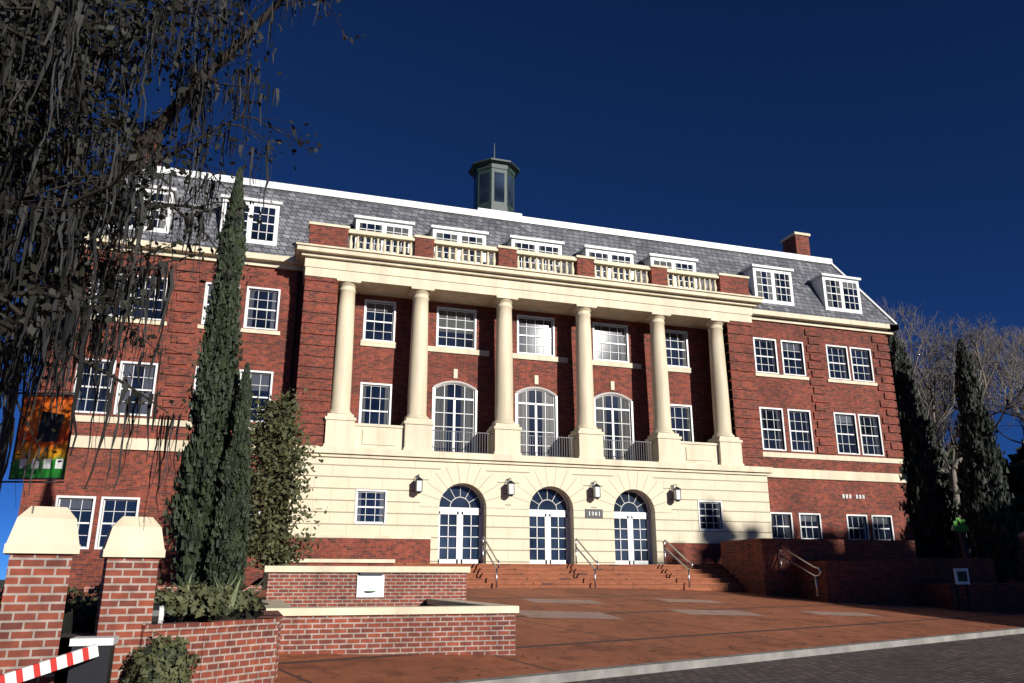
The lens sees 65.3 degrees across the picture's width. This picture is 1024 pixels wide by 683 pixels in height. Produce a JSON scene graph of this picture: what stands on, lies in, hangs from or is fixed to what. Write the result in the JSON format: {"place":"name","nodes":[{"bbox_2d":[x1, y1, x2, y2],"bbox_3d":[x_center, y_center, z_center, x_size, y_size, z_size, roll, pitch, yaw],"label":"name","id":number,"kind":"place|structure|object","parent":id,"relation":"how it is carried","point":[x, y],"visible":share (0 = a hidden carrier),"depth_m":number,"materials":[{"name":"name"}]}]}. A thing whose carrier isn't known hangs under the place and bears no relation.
{"place":"outdoors","nodes":[
{"label":"outdoors","id":0,"kind":"place"},
{"bbox_2d":[0,557,960,588],"bbox_3d":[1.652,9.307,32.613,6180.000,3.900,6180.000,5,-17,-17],"label":"ground","id":1,"kind":"structure","parent":0,"point":[2,582],"depth_m":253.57,"materials":[{"name":"brown soil"}]},
{"bbox_2d":[0,506,80,682],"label":"gate pier","id":2,"kind":"structure","parent":1,"relation":"on","point":[41,547],"depth_m":7.05,"materials":[{"name":"brick"}]},
{"bbox_2d":[94,516,165,682],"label":"gate pier","id":3,"kind":"structure","parent":1,"relation":"on","point":[132,552],"depth_m":8.24,"materials":[{"name":"brick"}]},
{"bbox_2d":[151,603,164,623],"bbox_3d":[-3.778,2.917,8.508,0.133,0.254,0.260,9,-19,-28],"label":"bulkhead lamp","id":4,"kind":"object","parent":3,"relation":"attached to","point":[158,615],"visible":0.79,"depth_m":8.44,"materials":[{"name":"black paint"}]},
{"bbox_2d":[121,632,200,682],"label":"boxwood shrub","id":5,"kind":"object","parent":1,"relation":"on","point":[161,660],"visible":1,"depth_m":7.87,"materials":[{"name":"green plant"}]},
{"bbox_2d":[0,0,365,530],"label":"live oak tree with moss","id":6,"kind":"object","parent":1,"relation":"on","point":[36,320],"visible":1,"depth_m":8.55,"materials":[{"name":"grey plant"}]},
{"bbox_2d":[18,221,913,587],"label":"building","id":7,"kind":"structure","parent":1,"relation":"on","point":[816,451],"depth_m":34.87,"materials":[{"name":"red brick"}]},
{"bbox_2d":[86,135,896,324],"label":"roof","id":8,"kind":"structure","parent":7,"relation":"attached to","point":[795,277],"depth_m":39.12,"materials":[{"name":"grey tile"}]},
{"bbox_2d":[468,143,521,215],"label":"roof cupola","id":9,"kind":"object","parent":7,"relation":"on","point":[493,177],"visible":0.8,"depth_m":46.05,"materials":[{"name":"green paint"}]},
{"bbox_2d":[348,229,718,290],"bbox_3d":[1.544,-3.462,36.770,18.000,1.110,0.420,5,-17,-17],"label":"roof balustrade","id":10,"kind":"object","parent":7,"relation":"on","point":[456,246],"visible":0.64,"depth_m":36.52,"materials":[{"name":"beige stone"}]},
{"bbox_2d":[327,278,739,441],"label":"columns","id":11,"kind":"structure","parent":7,"relation":"attached to","point":[342,380],"depth_m":35.17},
{"bbox_2d":[432,430,654,461],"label":"balcony railings","id":12,"kind":"object","parent":7,"relation":"attached to","point":[542,445],"visible":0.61,"depth_m":34.43,"materials":[{"name":"metal"}]},
{"bbox_2d":[415,474,680,501],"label":"wall lanterns","id":13,"kind":"object","parent":7,"relation":"attached to","point":[676,490],"visible":1,"depth_m":33.04,"materials":[{"name":"glass"}]},
{"bbox_2d":[585,509,602,518],"bbox_3d":[3.470,7.280,33.793,0.800,0.380,0.040,5,-17,-17],"label":"address plaque","id":14,"kind":"object","parent":7,"relation":"attached to","point":[593,513],"visible":1,"depth_m":33.78,"materials":[{"name":"black paint"}]},
{"bbox_2d":[441,627,1023,682],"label":"kerb","id":15,"kind":"structure","parent":1,"relation":"on","point":[600,672],"depth_m":13.72,"materials":[{"name":"concrete"}]},
{"bbox_2d":[874,296,956,448],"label":"bare tree","id":16,"kind":"object","parent":1,"relation":"on","point":[885,308],"visible":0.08,"depth_m":61.60,"materials":[{"name":"brown plant"}]},
{"bbox_2d":[899,341,948,392],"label":"bare tree","id":17,"kind":"object","parent":1,"relation":"on","point":[930,375],"visible":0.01,"depth_m":57.97,"materials":[{"name":"brown plant"}]},
{"bbox_2d":[886,332,962,557],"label":"cypress tree","id":18,"kind":"object","parent":1,"relation":"on","point":[928,498],"visible":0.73,"depth_m":41.13,"materials":[{"name":"green plant"}]},
{"bbox_2d":[916,381,957,422],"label":"bare tree","id":19,"kind":"object","parent":1,"relation":"on","point":[936,407],"visible":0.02,"depth_m":65.58,"materials":[{"name":"brown plant"}]},
{"bbox_2d":[938,441,963,489],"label":"evergreen","id":20,"kind":"object","parent":1,"relation":"on","point":[943,477],"visible":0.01,"depth_m":66.69,"materials":[{"name":"green plant"}]},
{"bbox_2d":[911,340,998,481],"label":"bare tree","id":21,"kind":"object","parent":1,"relation":"on","point":[945,390],"visible":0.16,"depth_m":62.40,"materials":[{"name":"brown plant"}]},
{"bbox_2d":[895,316,1017,442],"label":"bare tree","id":22,"kind":"object","parent":1,"relation":"on","point":[952,394],"visible":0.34,"depth_m":52.52,"materials":[{"name":"grey plant"}]},
{"bbox_2d":[891,302,1023,557],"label":"bare tree","id":23,"kind":"object","parent":1,"relation":"on","point":[965,549],"visible":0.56,"depth_m":50.79,"materials":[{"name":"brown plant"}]},
{"bbox_2d":[953,518,969,557],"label":"green sign","id":24,"kind":"object","parent":1,"relation":"on","point":[962,527],"visible":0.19,"depth_m":48.03,"materials":[{"name":"metal"}]},
{"bbox_2d":[916,324,1023,484],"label":"bare tree","id":25,"kind":"object","parent":1,"relation":"on","point":[942,429],"visible":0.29,"depth_m":56.28,"materials":[{"name":"grey plant"}]},
{"bbox_2d":[931,325,1023,421],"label":"bare tree","id":26,"kind":"object","parent":1,"relation":"on","point":[1013,374],"visible":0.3,"depth_m":60.70,"materials":[{"name":"brown plant"}]},
{"bbox_2d":[940,482,1023,557],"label":"shrub","id":27,"kind":"object","parent":1,"relation":"on","point":[950,534],"visible":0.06,"depth_m":53.01,"materials":[{"name":"green plant"}]},
{"bbox_2d":[952,349,1023,444],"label":"bare tree","id":28,"kind":"object","parent":1,"relation":"on","point":[1018,381],"visible":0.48,"depth_m":57.39,"materials":[{"name":"brown plant"}]},
{"bbox_2d":[981,366,1023,419],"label":"bare tree","id":29,"kind":"object","parent":1,"relation":"on","point":[1016,398],"visible":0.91,"depth_m":49.53,"materials":[{"name":"brown plant"}]},
{"bbox_2d":[1000,457,1008,477],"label":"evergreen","id":30,"kind":"object","parent":1,"relation":"on","point":[1005,465],"depth_m":78.62,"materials":[{"name":"green plant"}]},
{"bbox_2d":[1002,461,1023,526],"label":"tree","id":31,"kind":"object","parent":1,"relation":"on","point":[1017,473],"visible":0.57,"depth_m":54.05,"materials":[{"name":"green plant"}]},
{"bbox_2d":[1007,447,1022,526],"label":"evergreen","id":32,"kind":"object","parent":1,"relation":"on","point":[1012,457],"visible":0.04,"depth_m":70.13,"materials":[{"name":"green plant"}]},
{"bbox_2d":[1008,439,1023,491],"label":"tree","id":33,"kind":"object","parent":1,"relation":"on","point":[1016,460],"visible":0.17,"depth_m":65.56,"materials":[{"name":"green plant"}]},
{"bbox_2d":[0,588,1023,682],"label":"plaza paving","id":34,"kind":"structure","parent":0,"point":[551,630],"depth_m":17.99,"materials":[{"name":"brick"}]},
{"bbox_2d":[0,238,73,490],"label":"banner pole","id":35,"kind":"object","parent":34,"relation":"on","point":[53,468],"visible":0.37,"depth_m":11.63,"materials":[{"name":"multicoloured fabric"}]},
{"bbox_2d":[60,585,282,682],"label":"planter walls","id":36,"kind":"structure","parent":34,"relation":"on","point":[239,651],"depth_m":8.95,"materials":[{"name":"red brick"}]},
{"bbox_2d":[0,574,273,641],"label":"planter agave plants","id":37,"kind":"object","parent":36,"relation":"in","point":[204,602],"visible":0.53,"depth_m":9.79,"materials":[{"name":"green plant"}]},
{"bbox_2d":[162,167,249,593],"bbox_3d":[-6.383,0.742,17.190,1.388,10.083,1.333,0,-17,-2],"label":"cypress tree","id":38,"kind":"object","parent":36,"relation":"in","point":[211,402],"visible":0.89,"depth_m":16.70,"materials":[{"name":"green plant"}]},
{"bbox_2d":[204,362,253,591],"bbox_3d":[-5.604,2.945,16.142,0.825,5.262,0.903,5,-17,-17],"label":"cypress tree","id":39,"kind":"object","parent":34,"relation":"on","point":[227,560],"visible":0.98,"depth_m":15.90,"materials":[{"name":"green plant"}]},
{"bbox_2d":[243,387,327,589],"bbox_3d":[-7.610,4.707,25.488,3.514,6.827,3.509,5,-17,-17],"label":"broadleaf tree","id":40,"kind":"object","parent":34,"relation":"on","point":[272,477],"visible":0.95,"depth_m":25.19,"materials":[{"name":"green plant"}]},
{"bbox_2d":[262,566,518,654],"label":"brick planter wall","id":41,"kind":"structure","parent":34,"relation":"on","point":[421,610],"depth_m":12.93,"materials":[{"name":"brick"}]},
{"bbox_2d":[278,538,1023,611],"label":"terrace steps","id":42,"kind":"structure","parent":34,"relation":"on","point":[880,571],"depth_m":29.53,"materials":[{"name":"brick"}]},
{"bbox_2d":[482,536,821,595],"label":"handrails","id":43,"kind":"object","parent":42,"relation":"on","point":[596,561],"visible":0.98,"depth_m":29.48,"materials":[{"name":"metal"}]},
{"bbox_2d":[953,568,971,610],"bbox_3d":[15.667,8.683,27.726,0.600,1.570,0.115,5,-17,-17],"label":"notice sign","id":44,"kind":"object","parent":34,"relation":"on","point":[961,575],"visible":0.82,"depth_m":27.79,"materials":[{"name":"white metal"}]},
{"bbox_2d":[951,339,1023,582],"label":"cypress tree","id":45,"kind":"object","parent":34,"relation":"on","point":[990,517],"visible":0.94,"depth_m":38.40,"materials":[{"name":"green plant"}]},
{"bbox_2d":[954,512,1023,582],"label":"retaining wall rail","id":46,"kind":"object","parent":34,"relation":"on","point":[1020,553],"visible":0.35,"depth_m":39.34,"materials":[{"name":"metal"}]},
{"bbox_2d":[0,0,1023,579],"label":"sky","id":47,"kind":"structure","parent":0,"point":[889,134],"materials":[{"name":"blue"}]},
{"bbox_2d":[564,633,1023,682],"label":"road","id":48,"kind":"structure","parent":0,"point":[991,659],"depth_m":13.28,"materials":[{"name":"grey asphalt"}]},
{"bbox_2d":[0,636,118,682],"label":"boom barrier","id":49,"kind":"object","parent":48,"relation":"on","point":[87,659],"visible":1,"depth_m":6.77,"materials":[{"name":"metal"}]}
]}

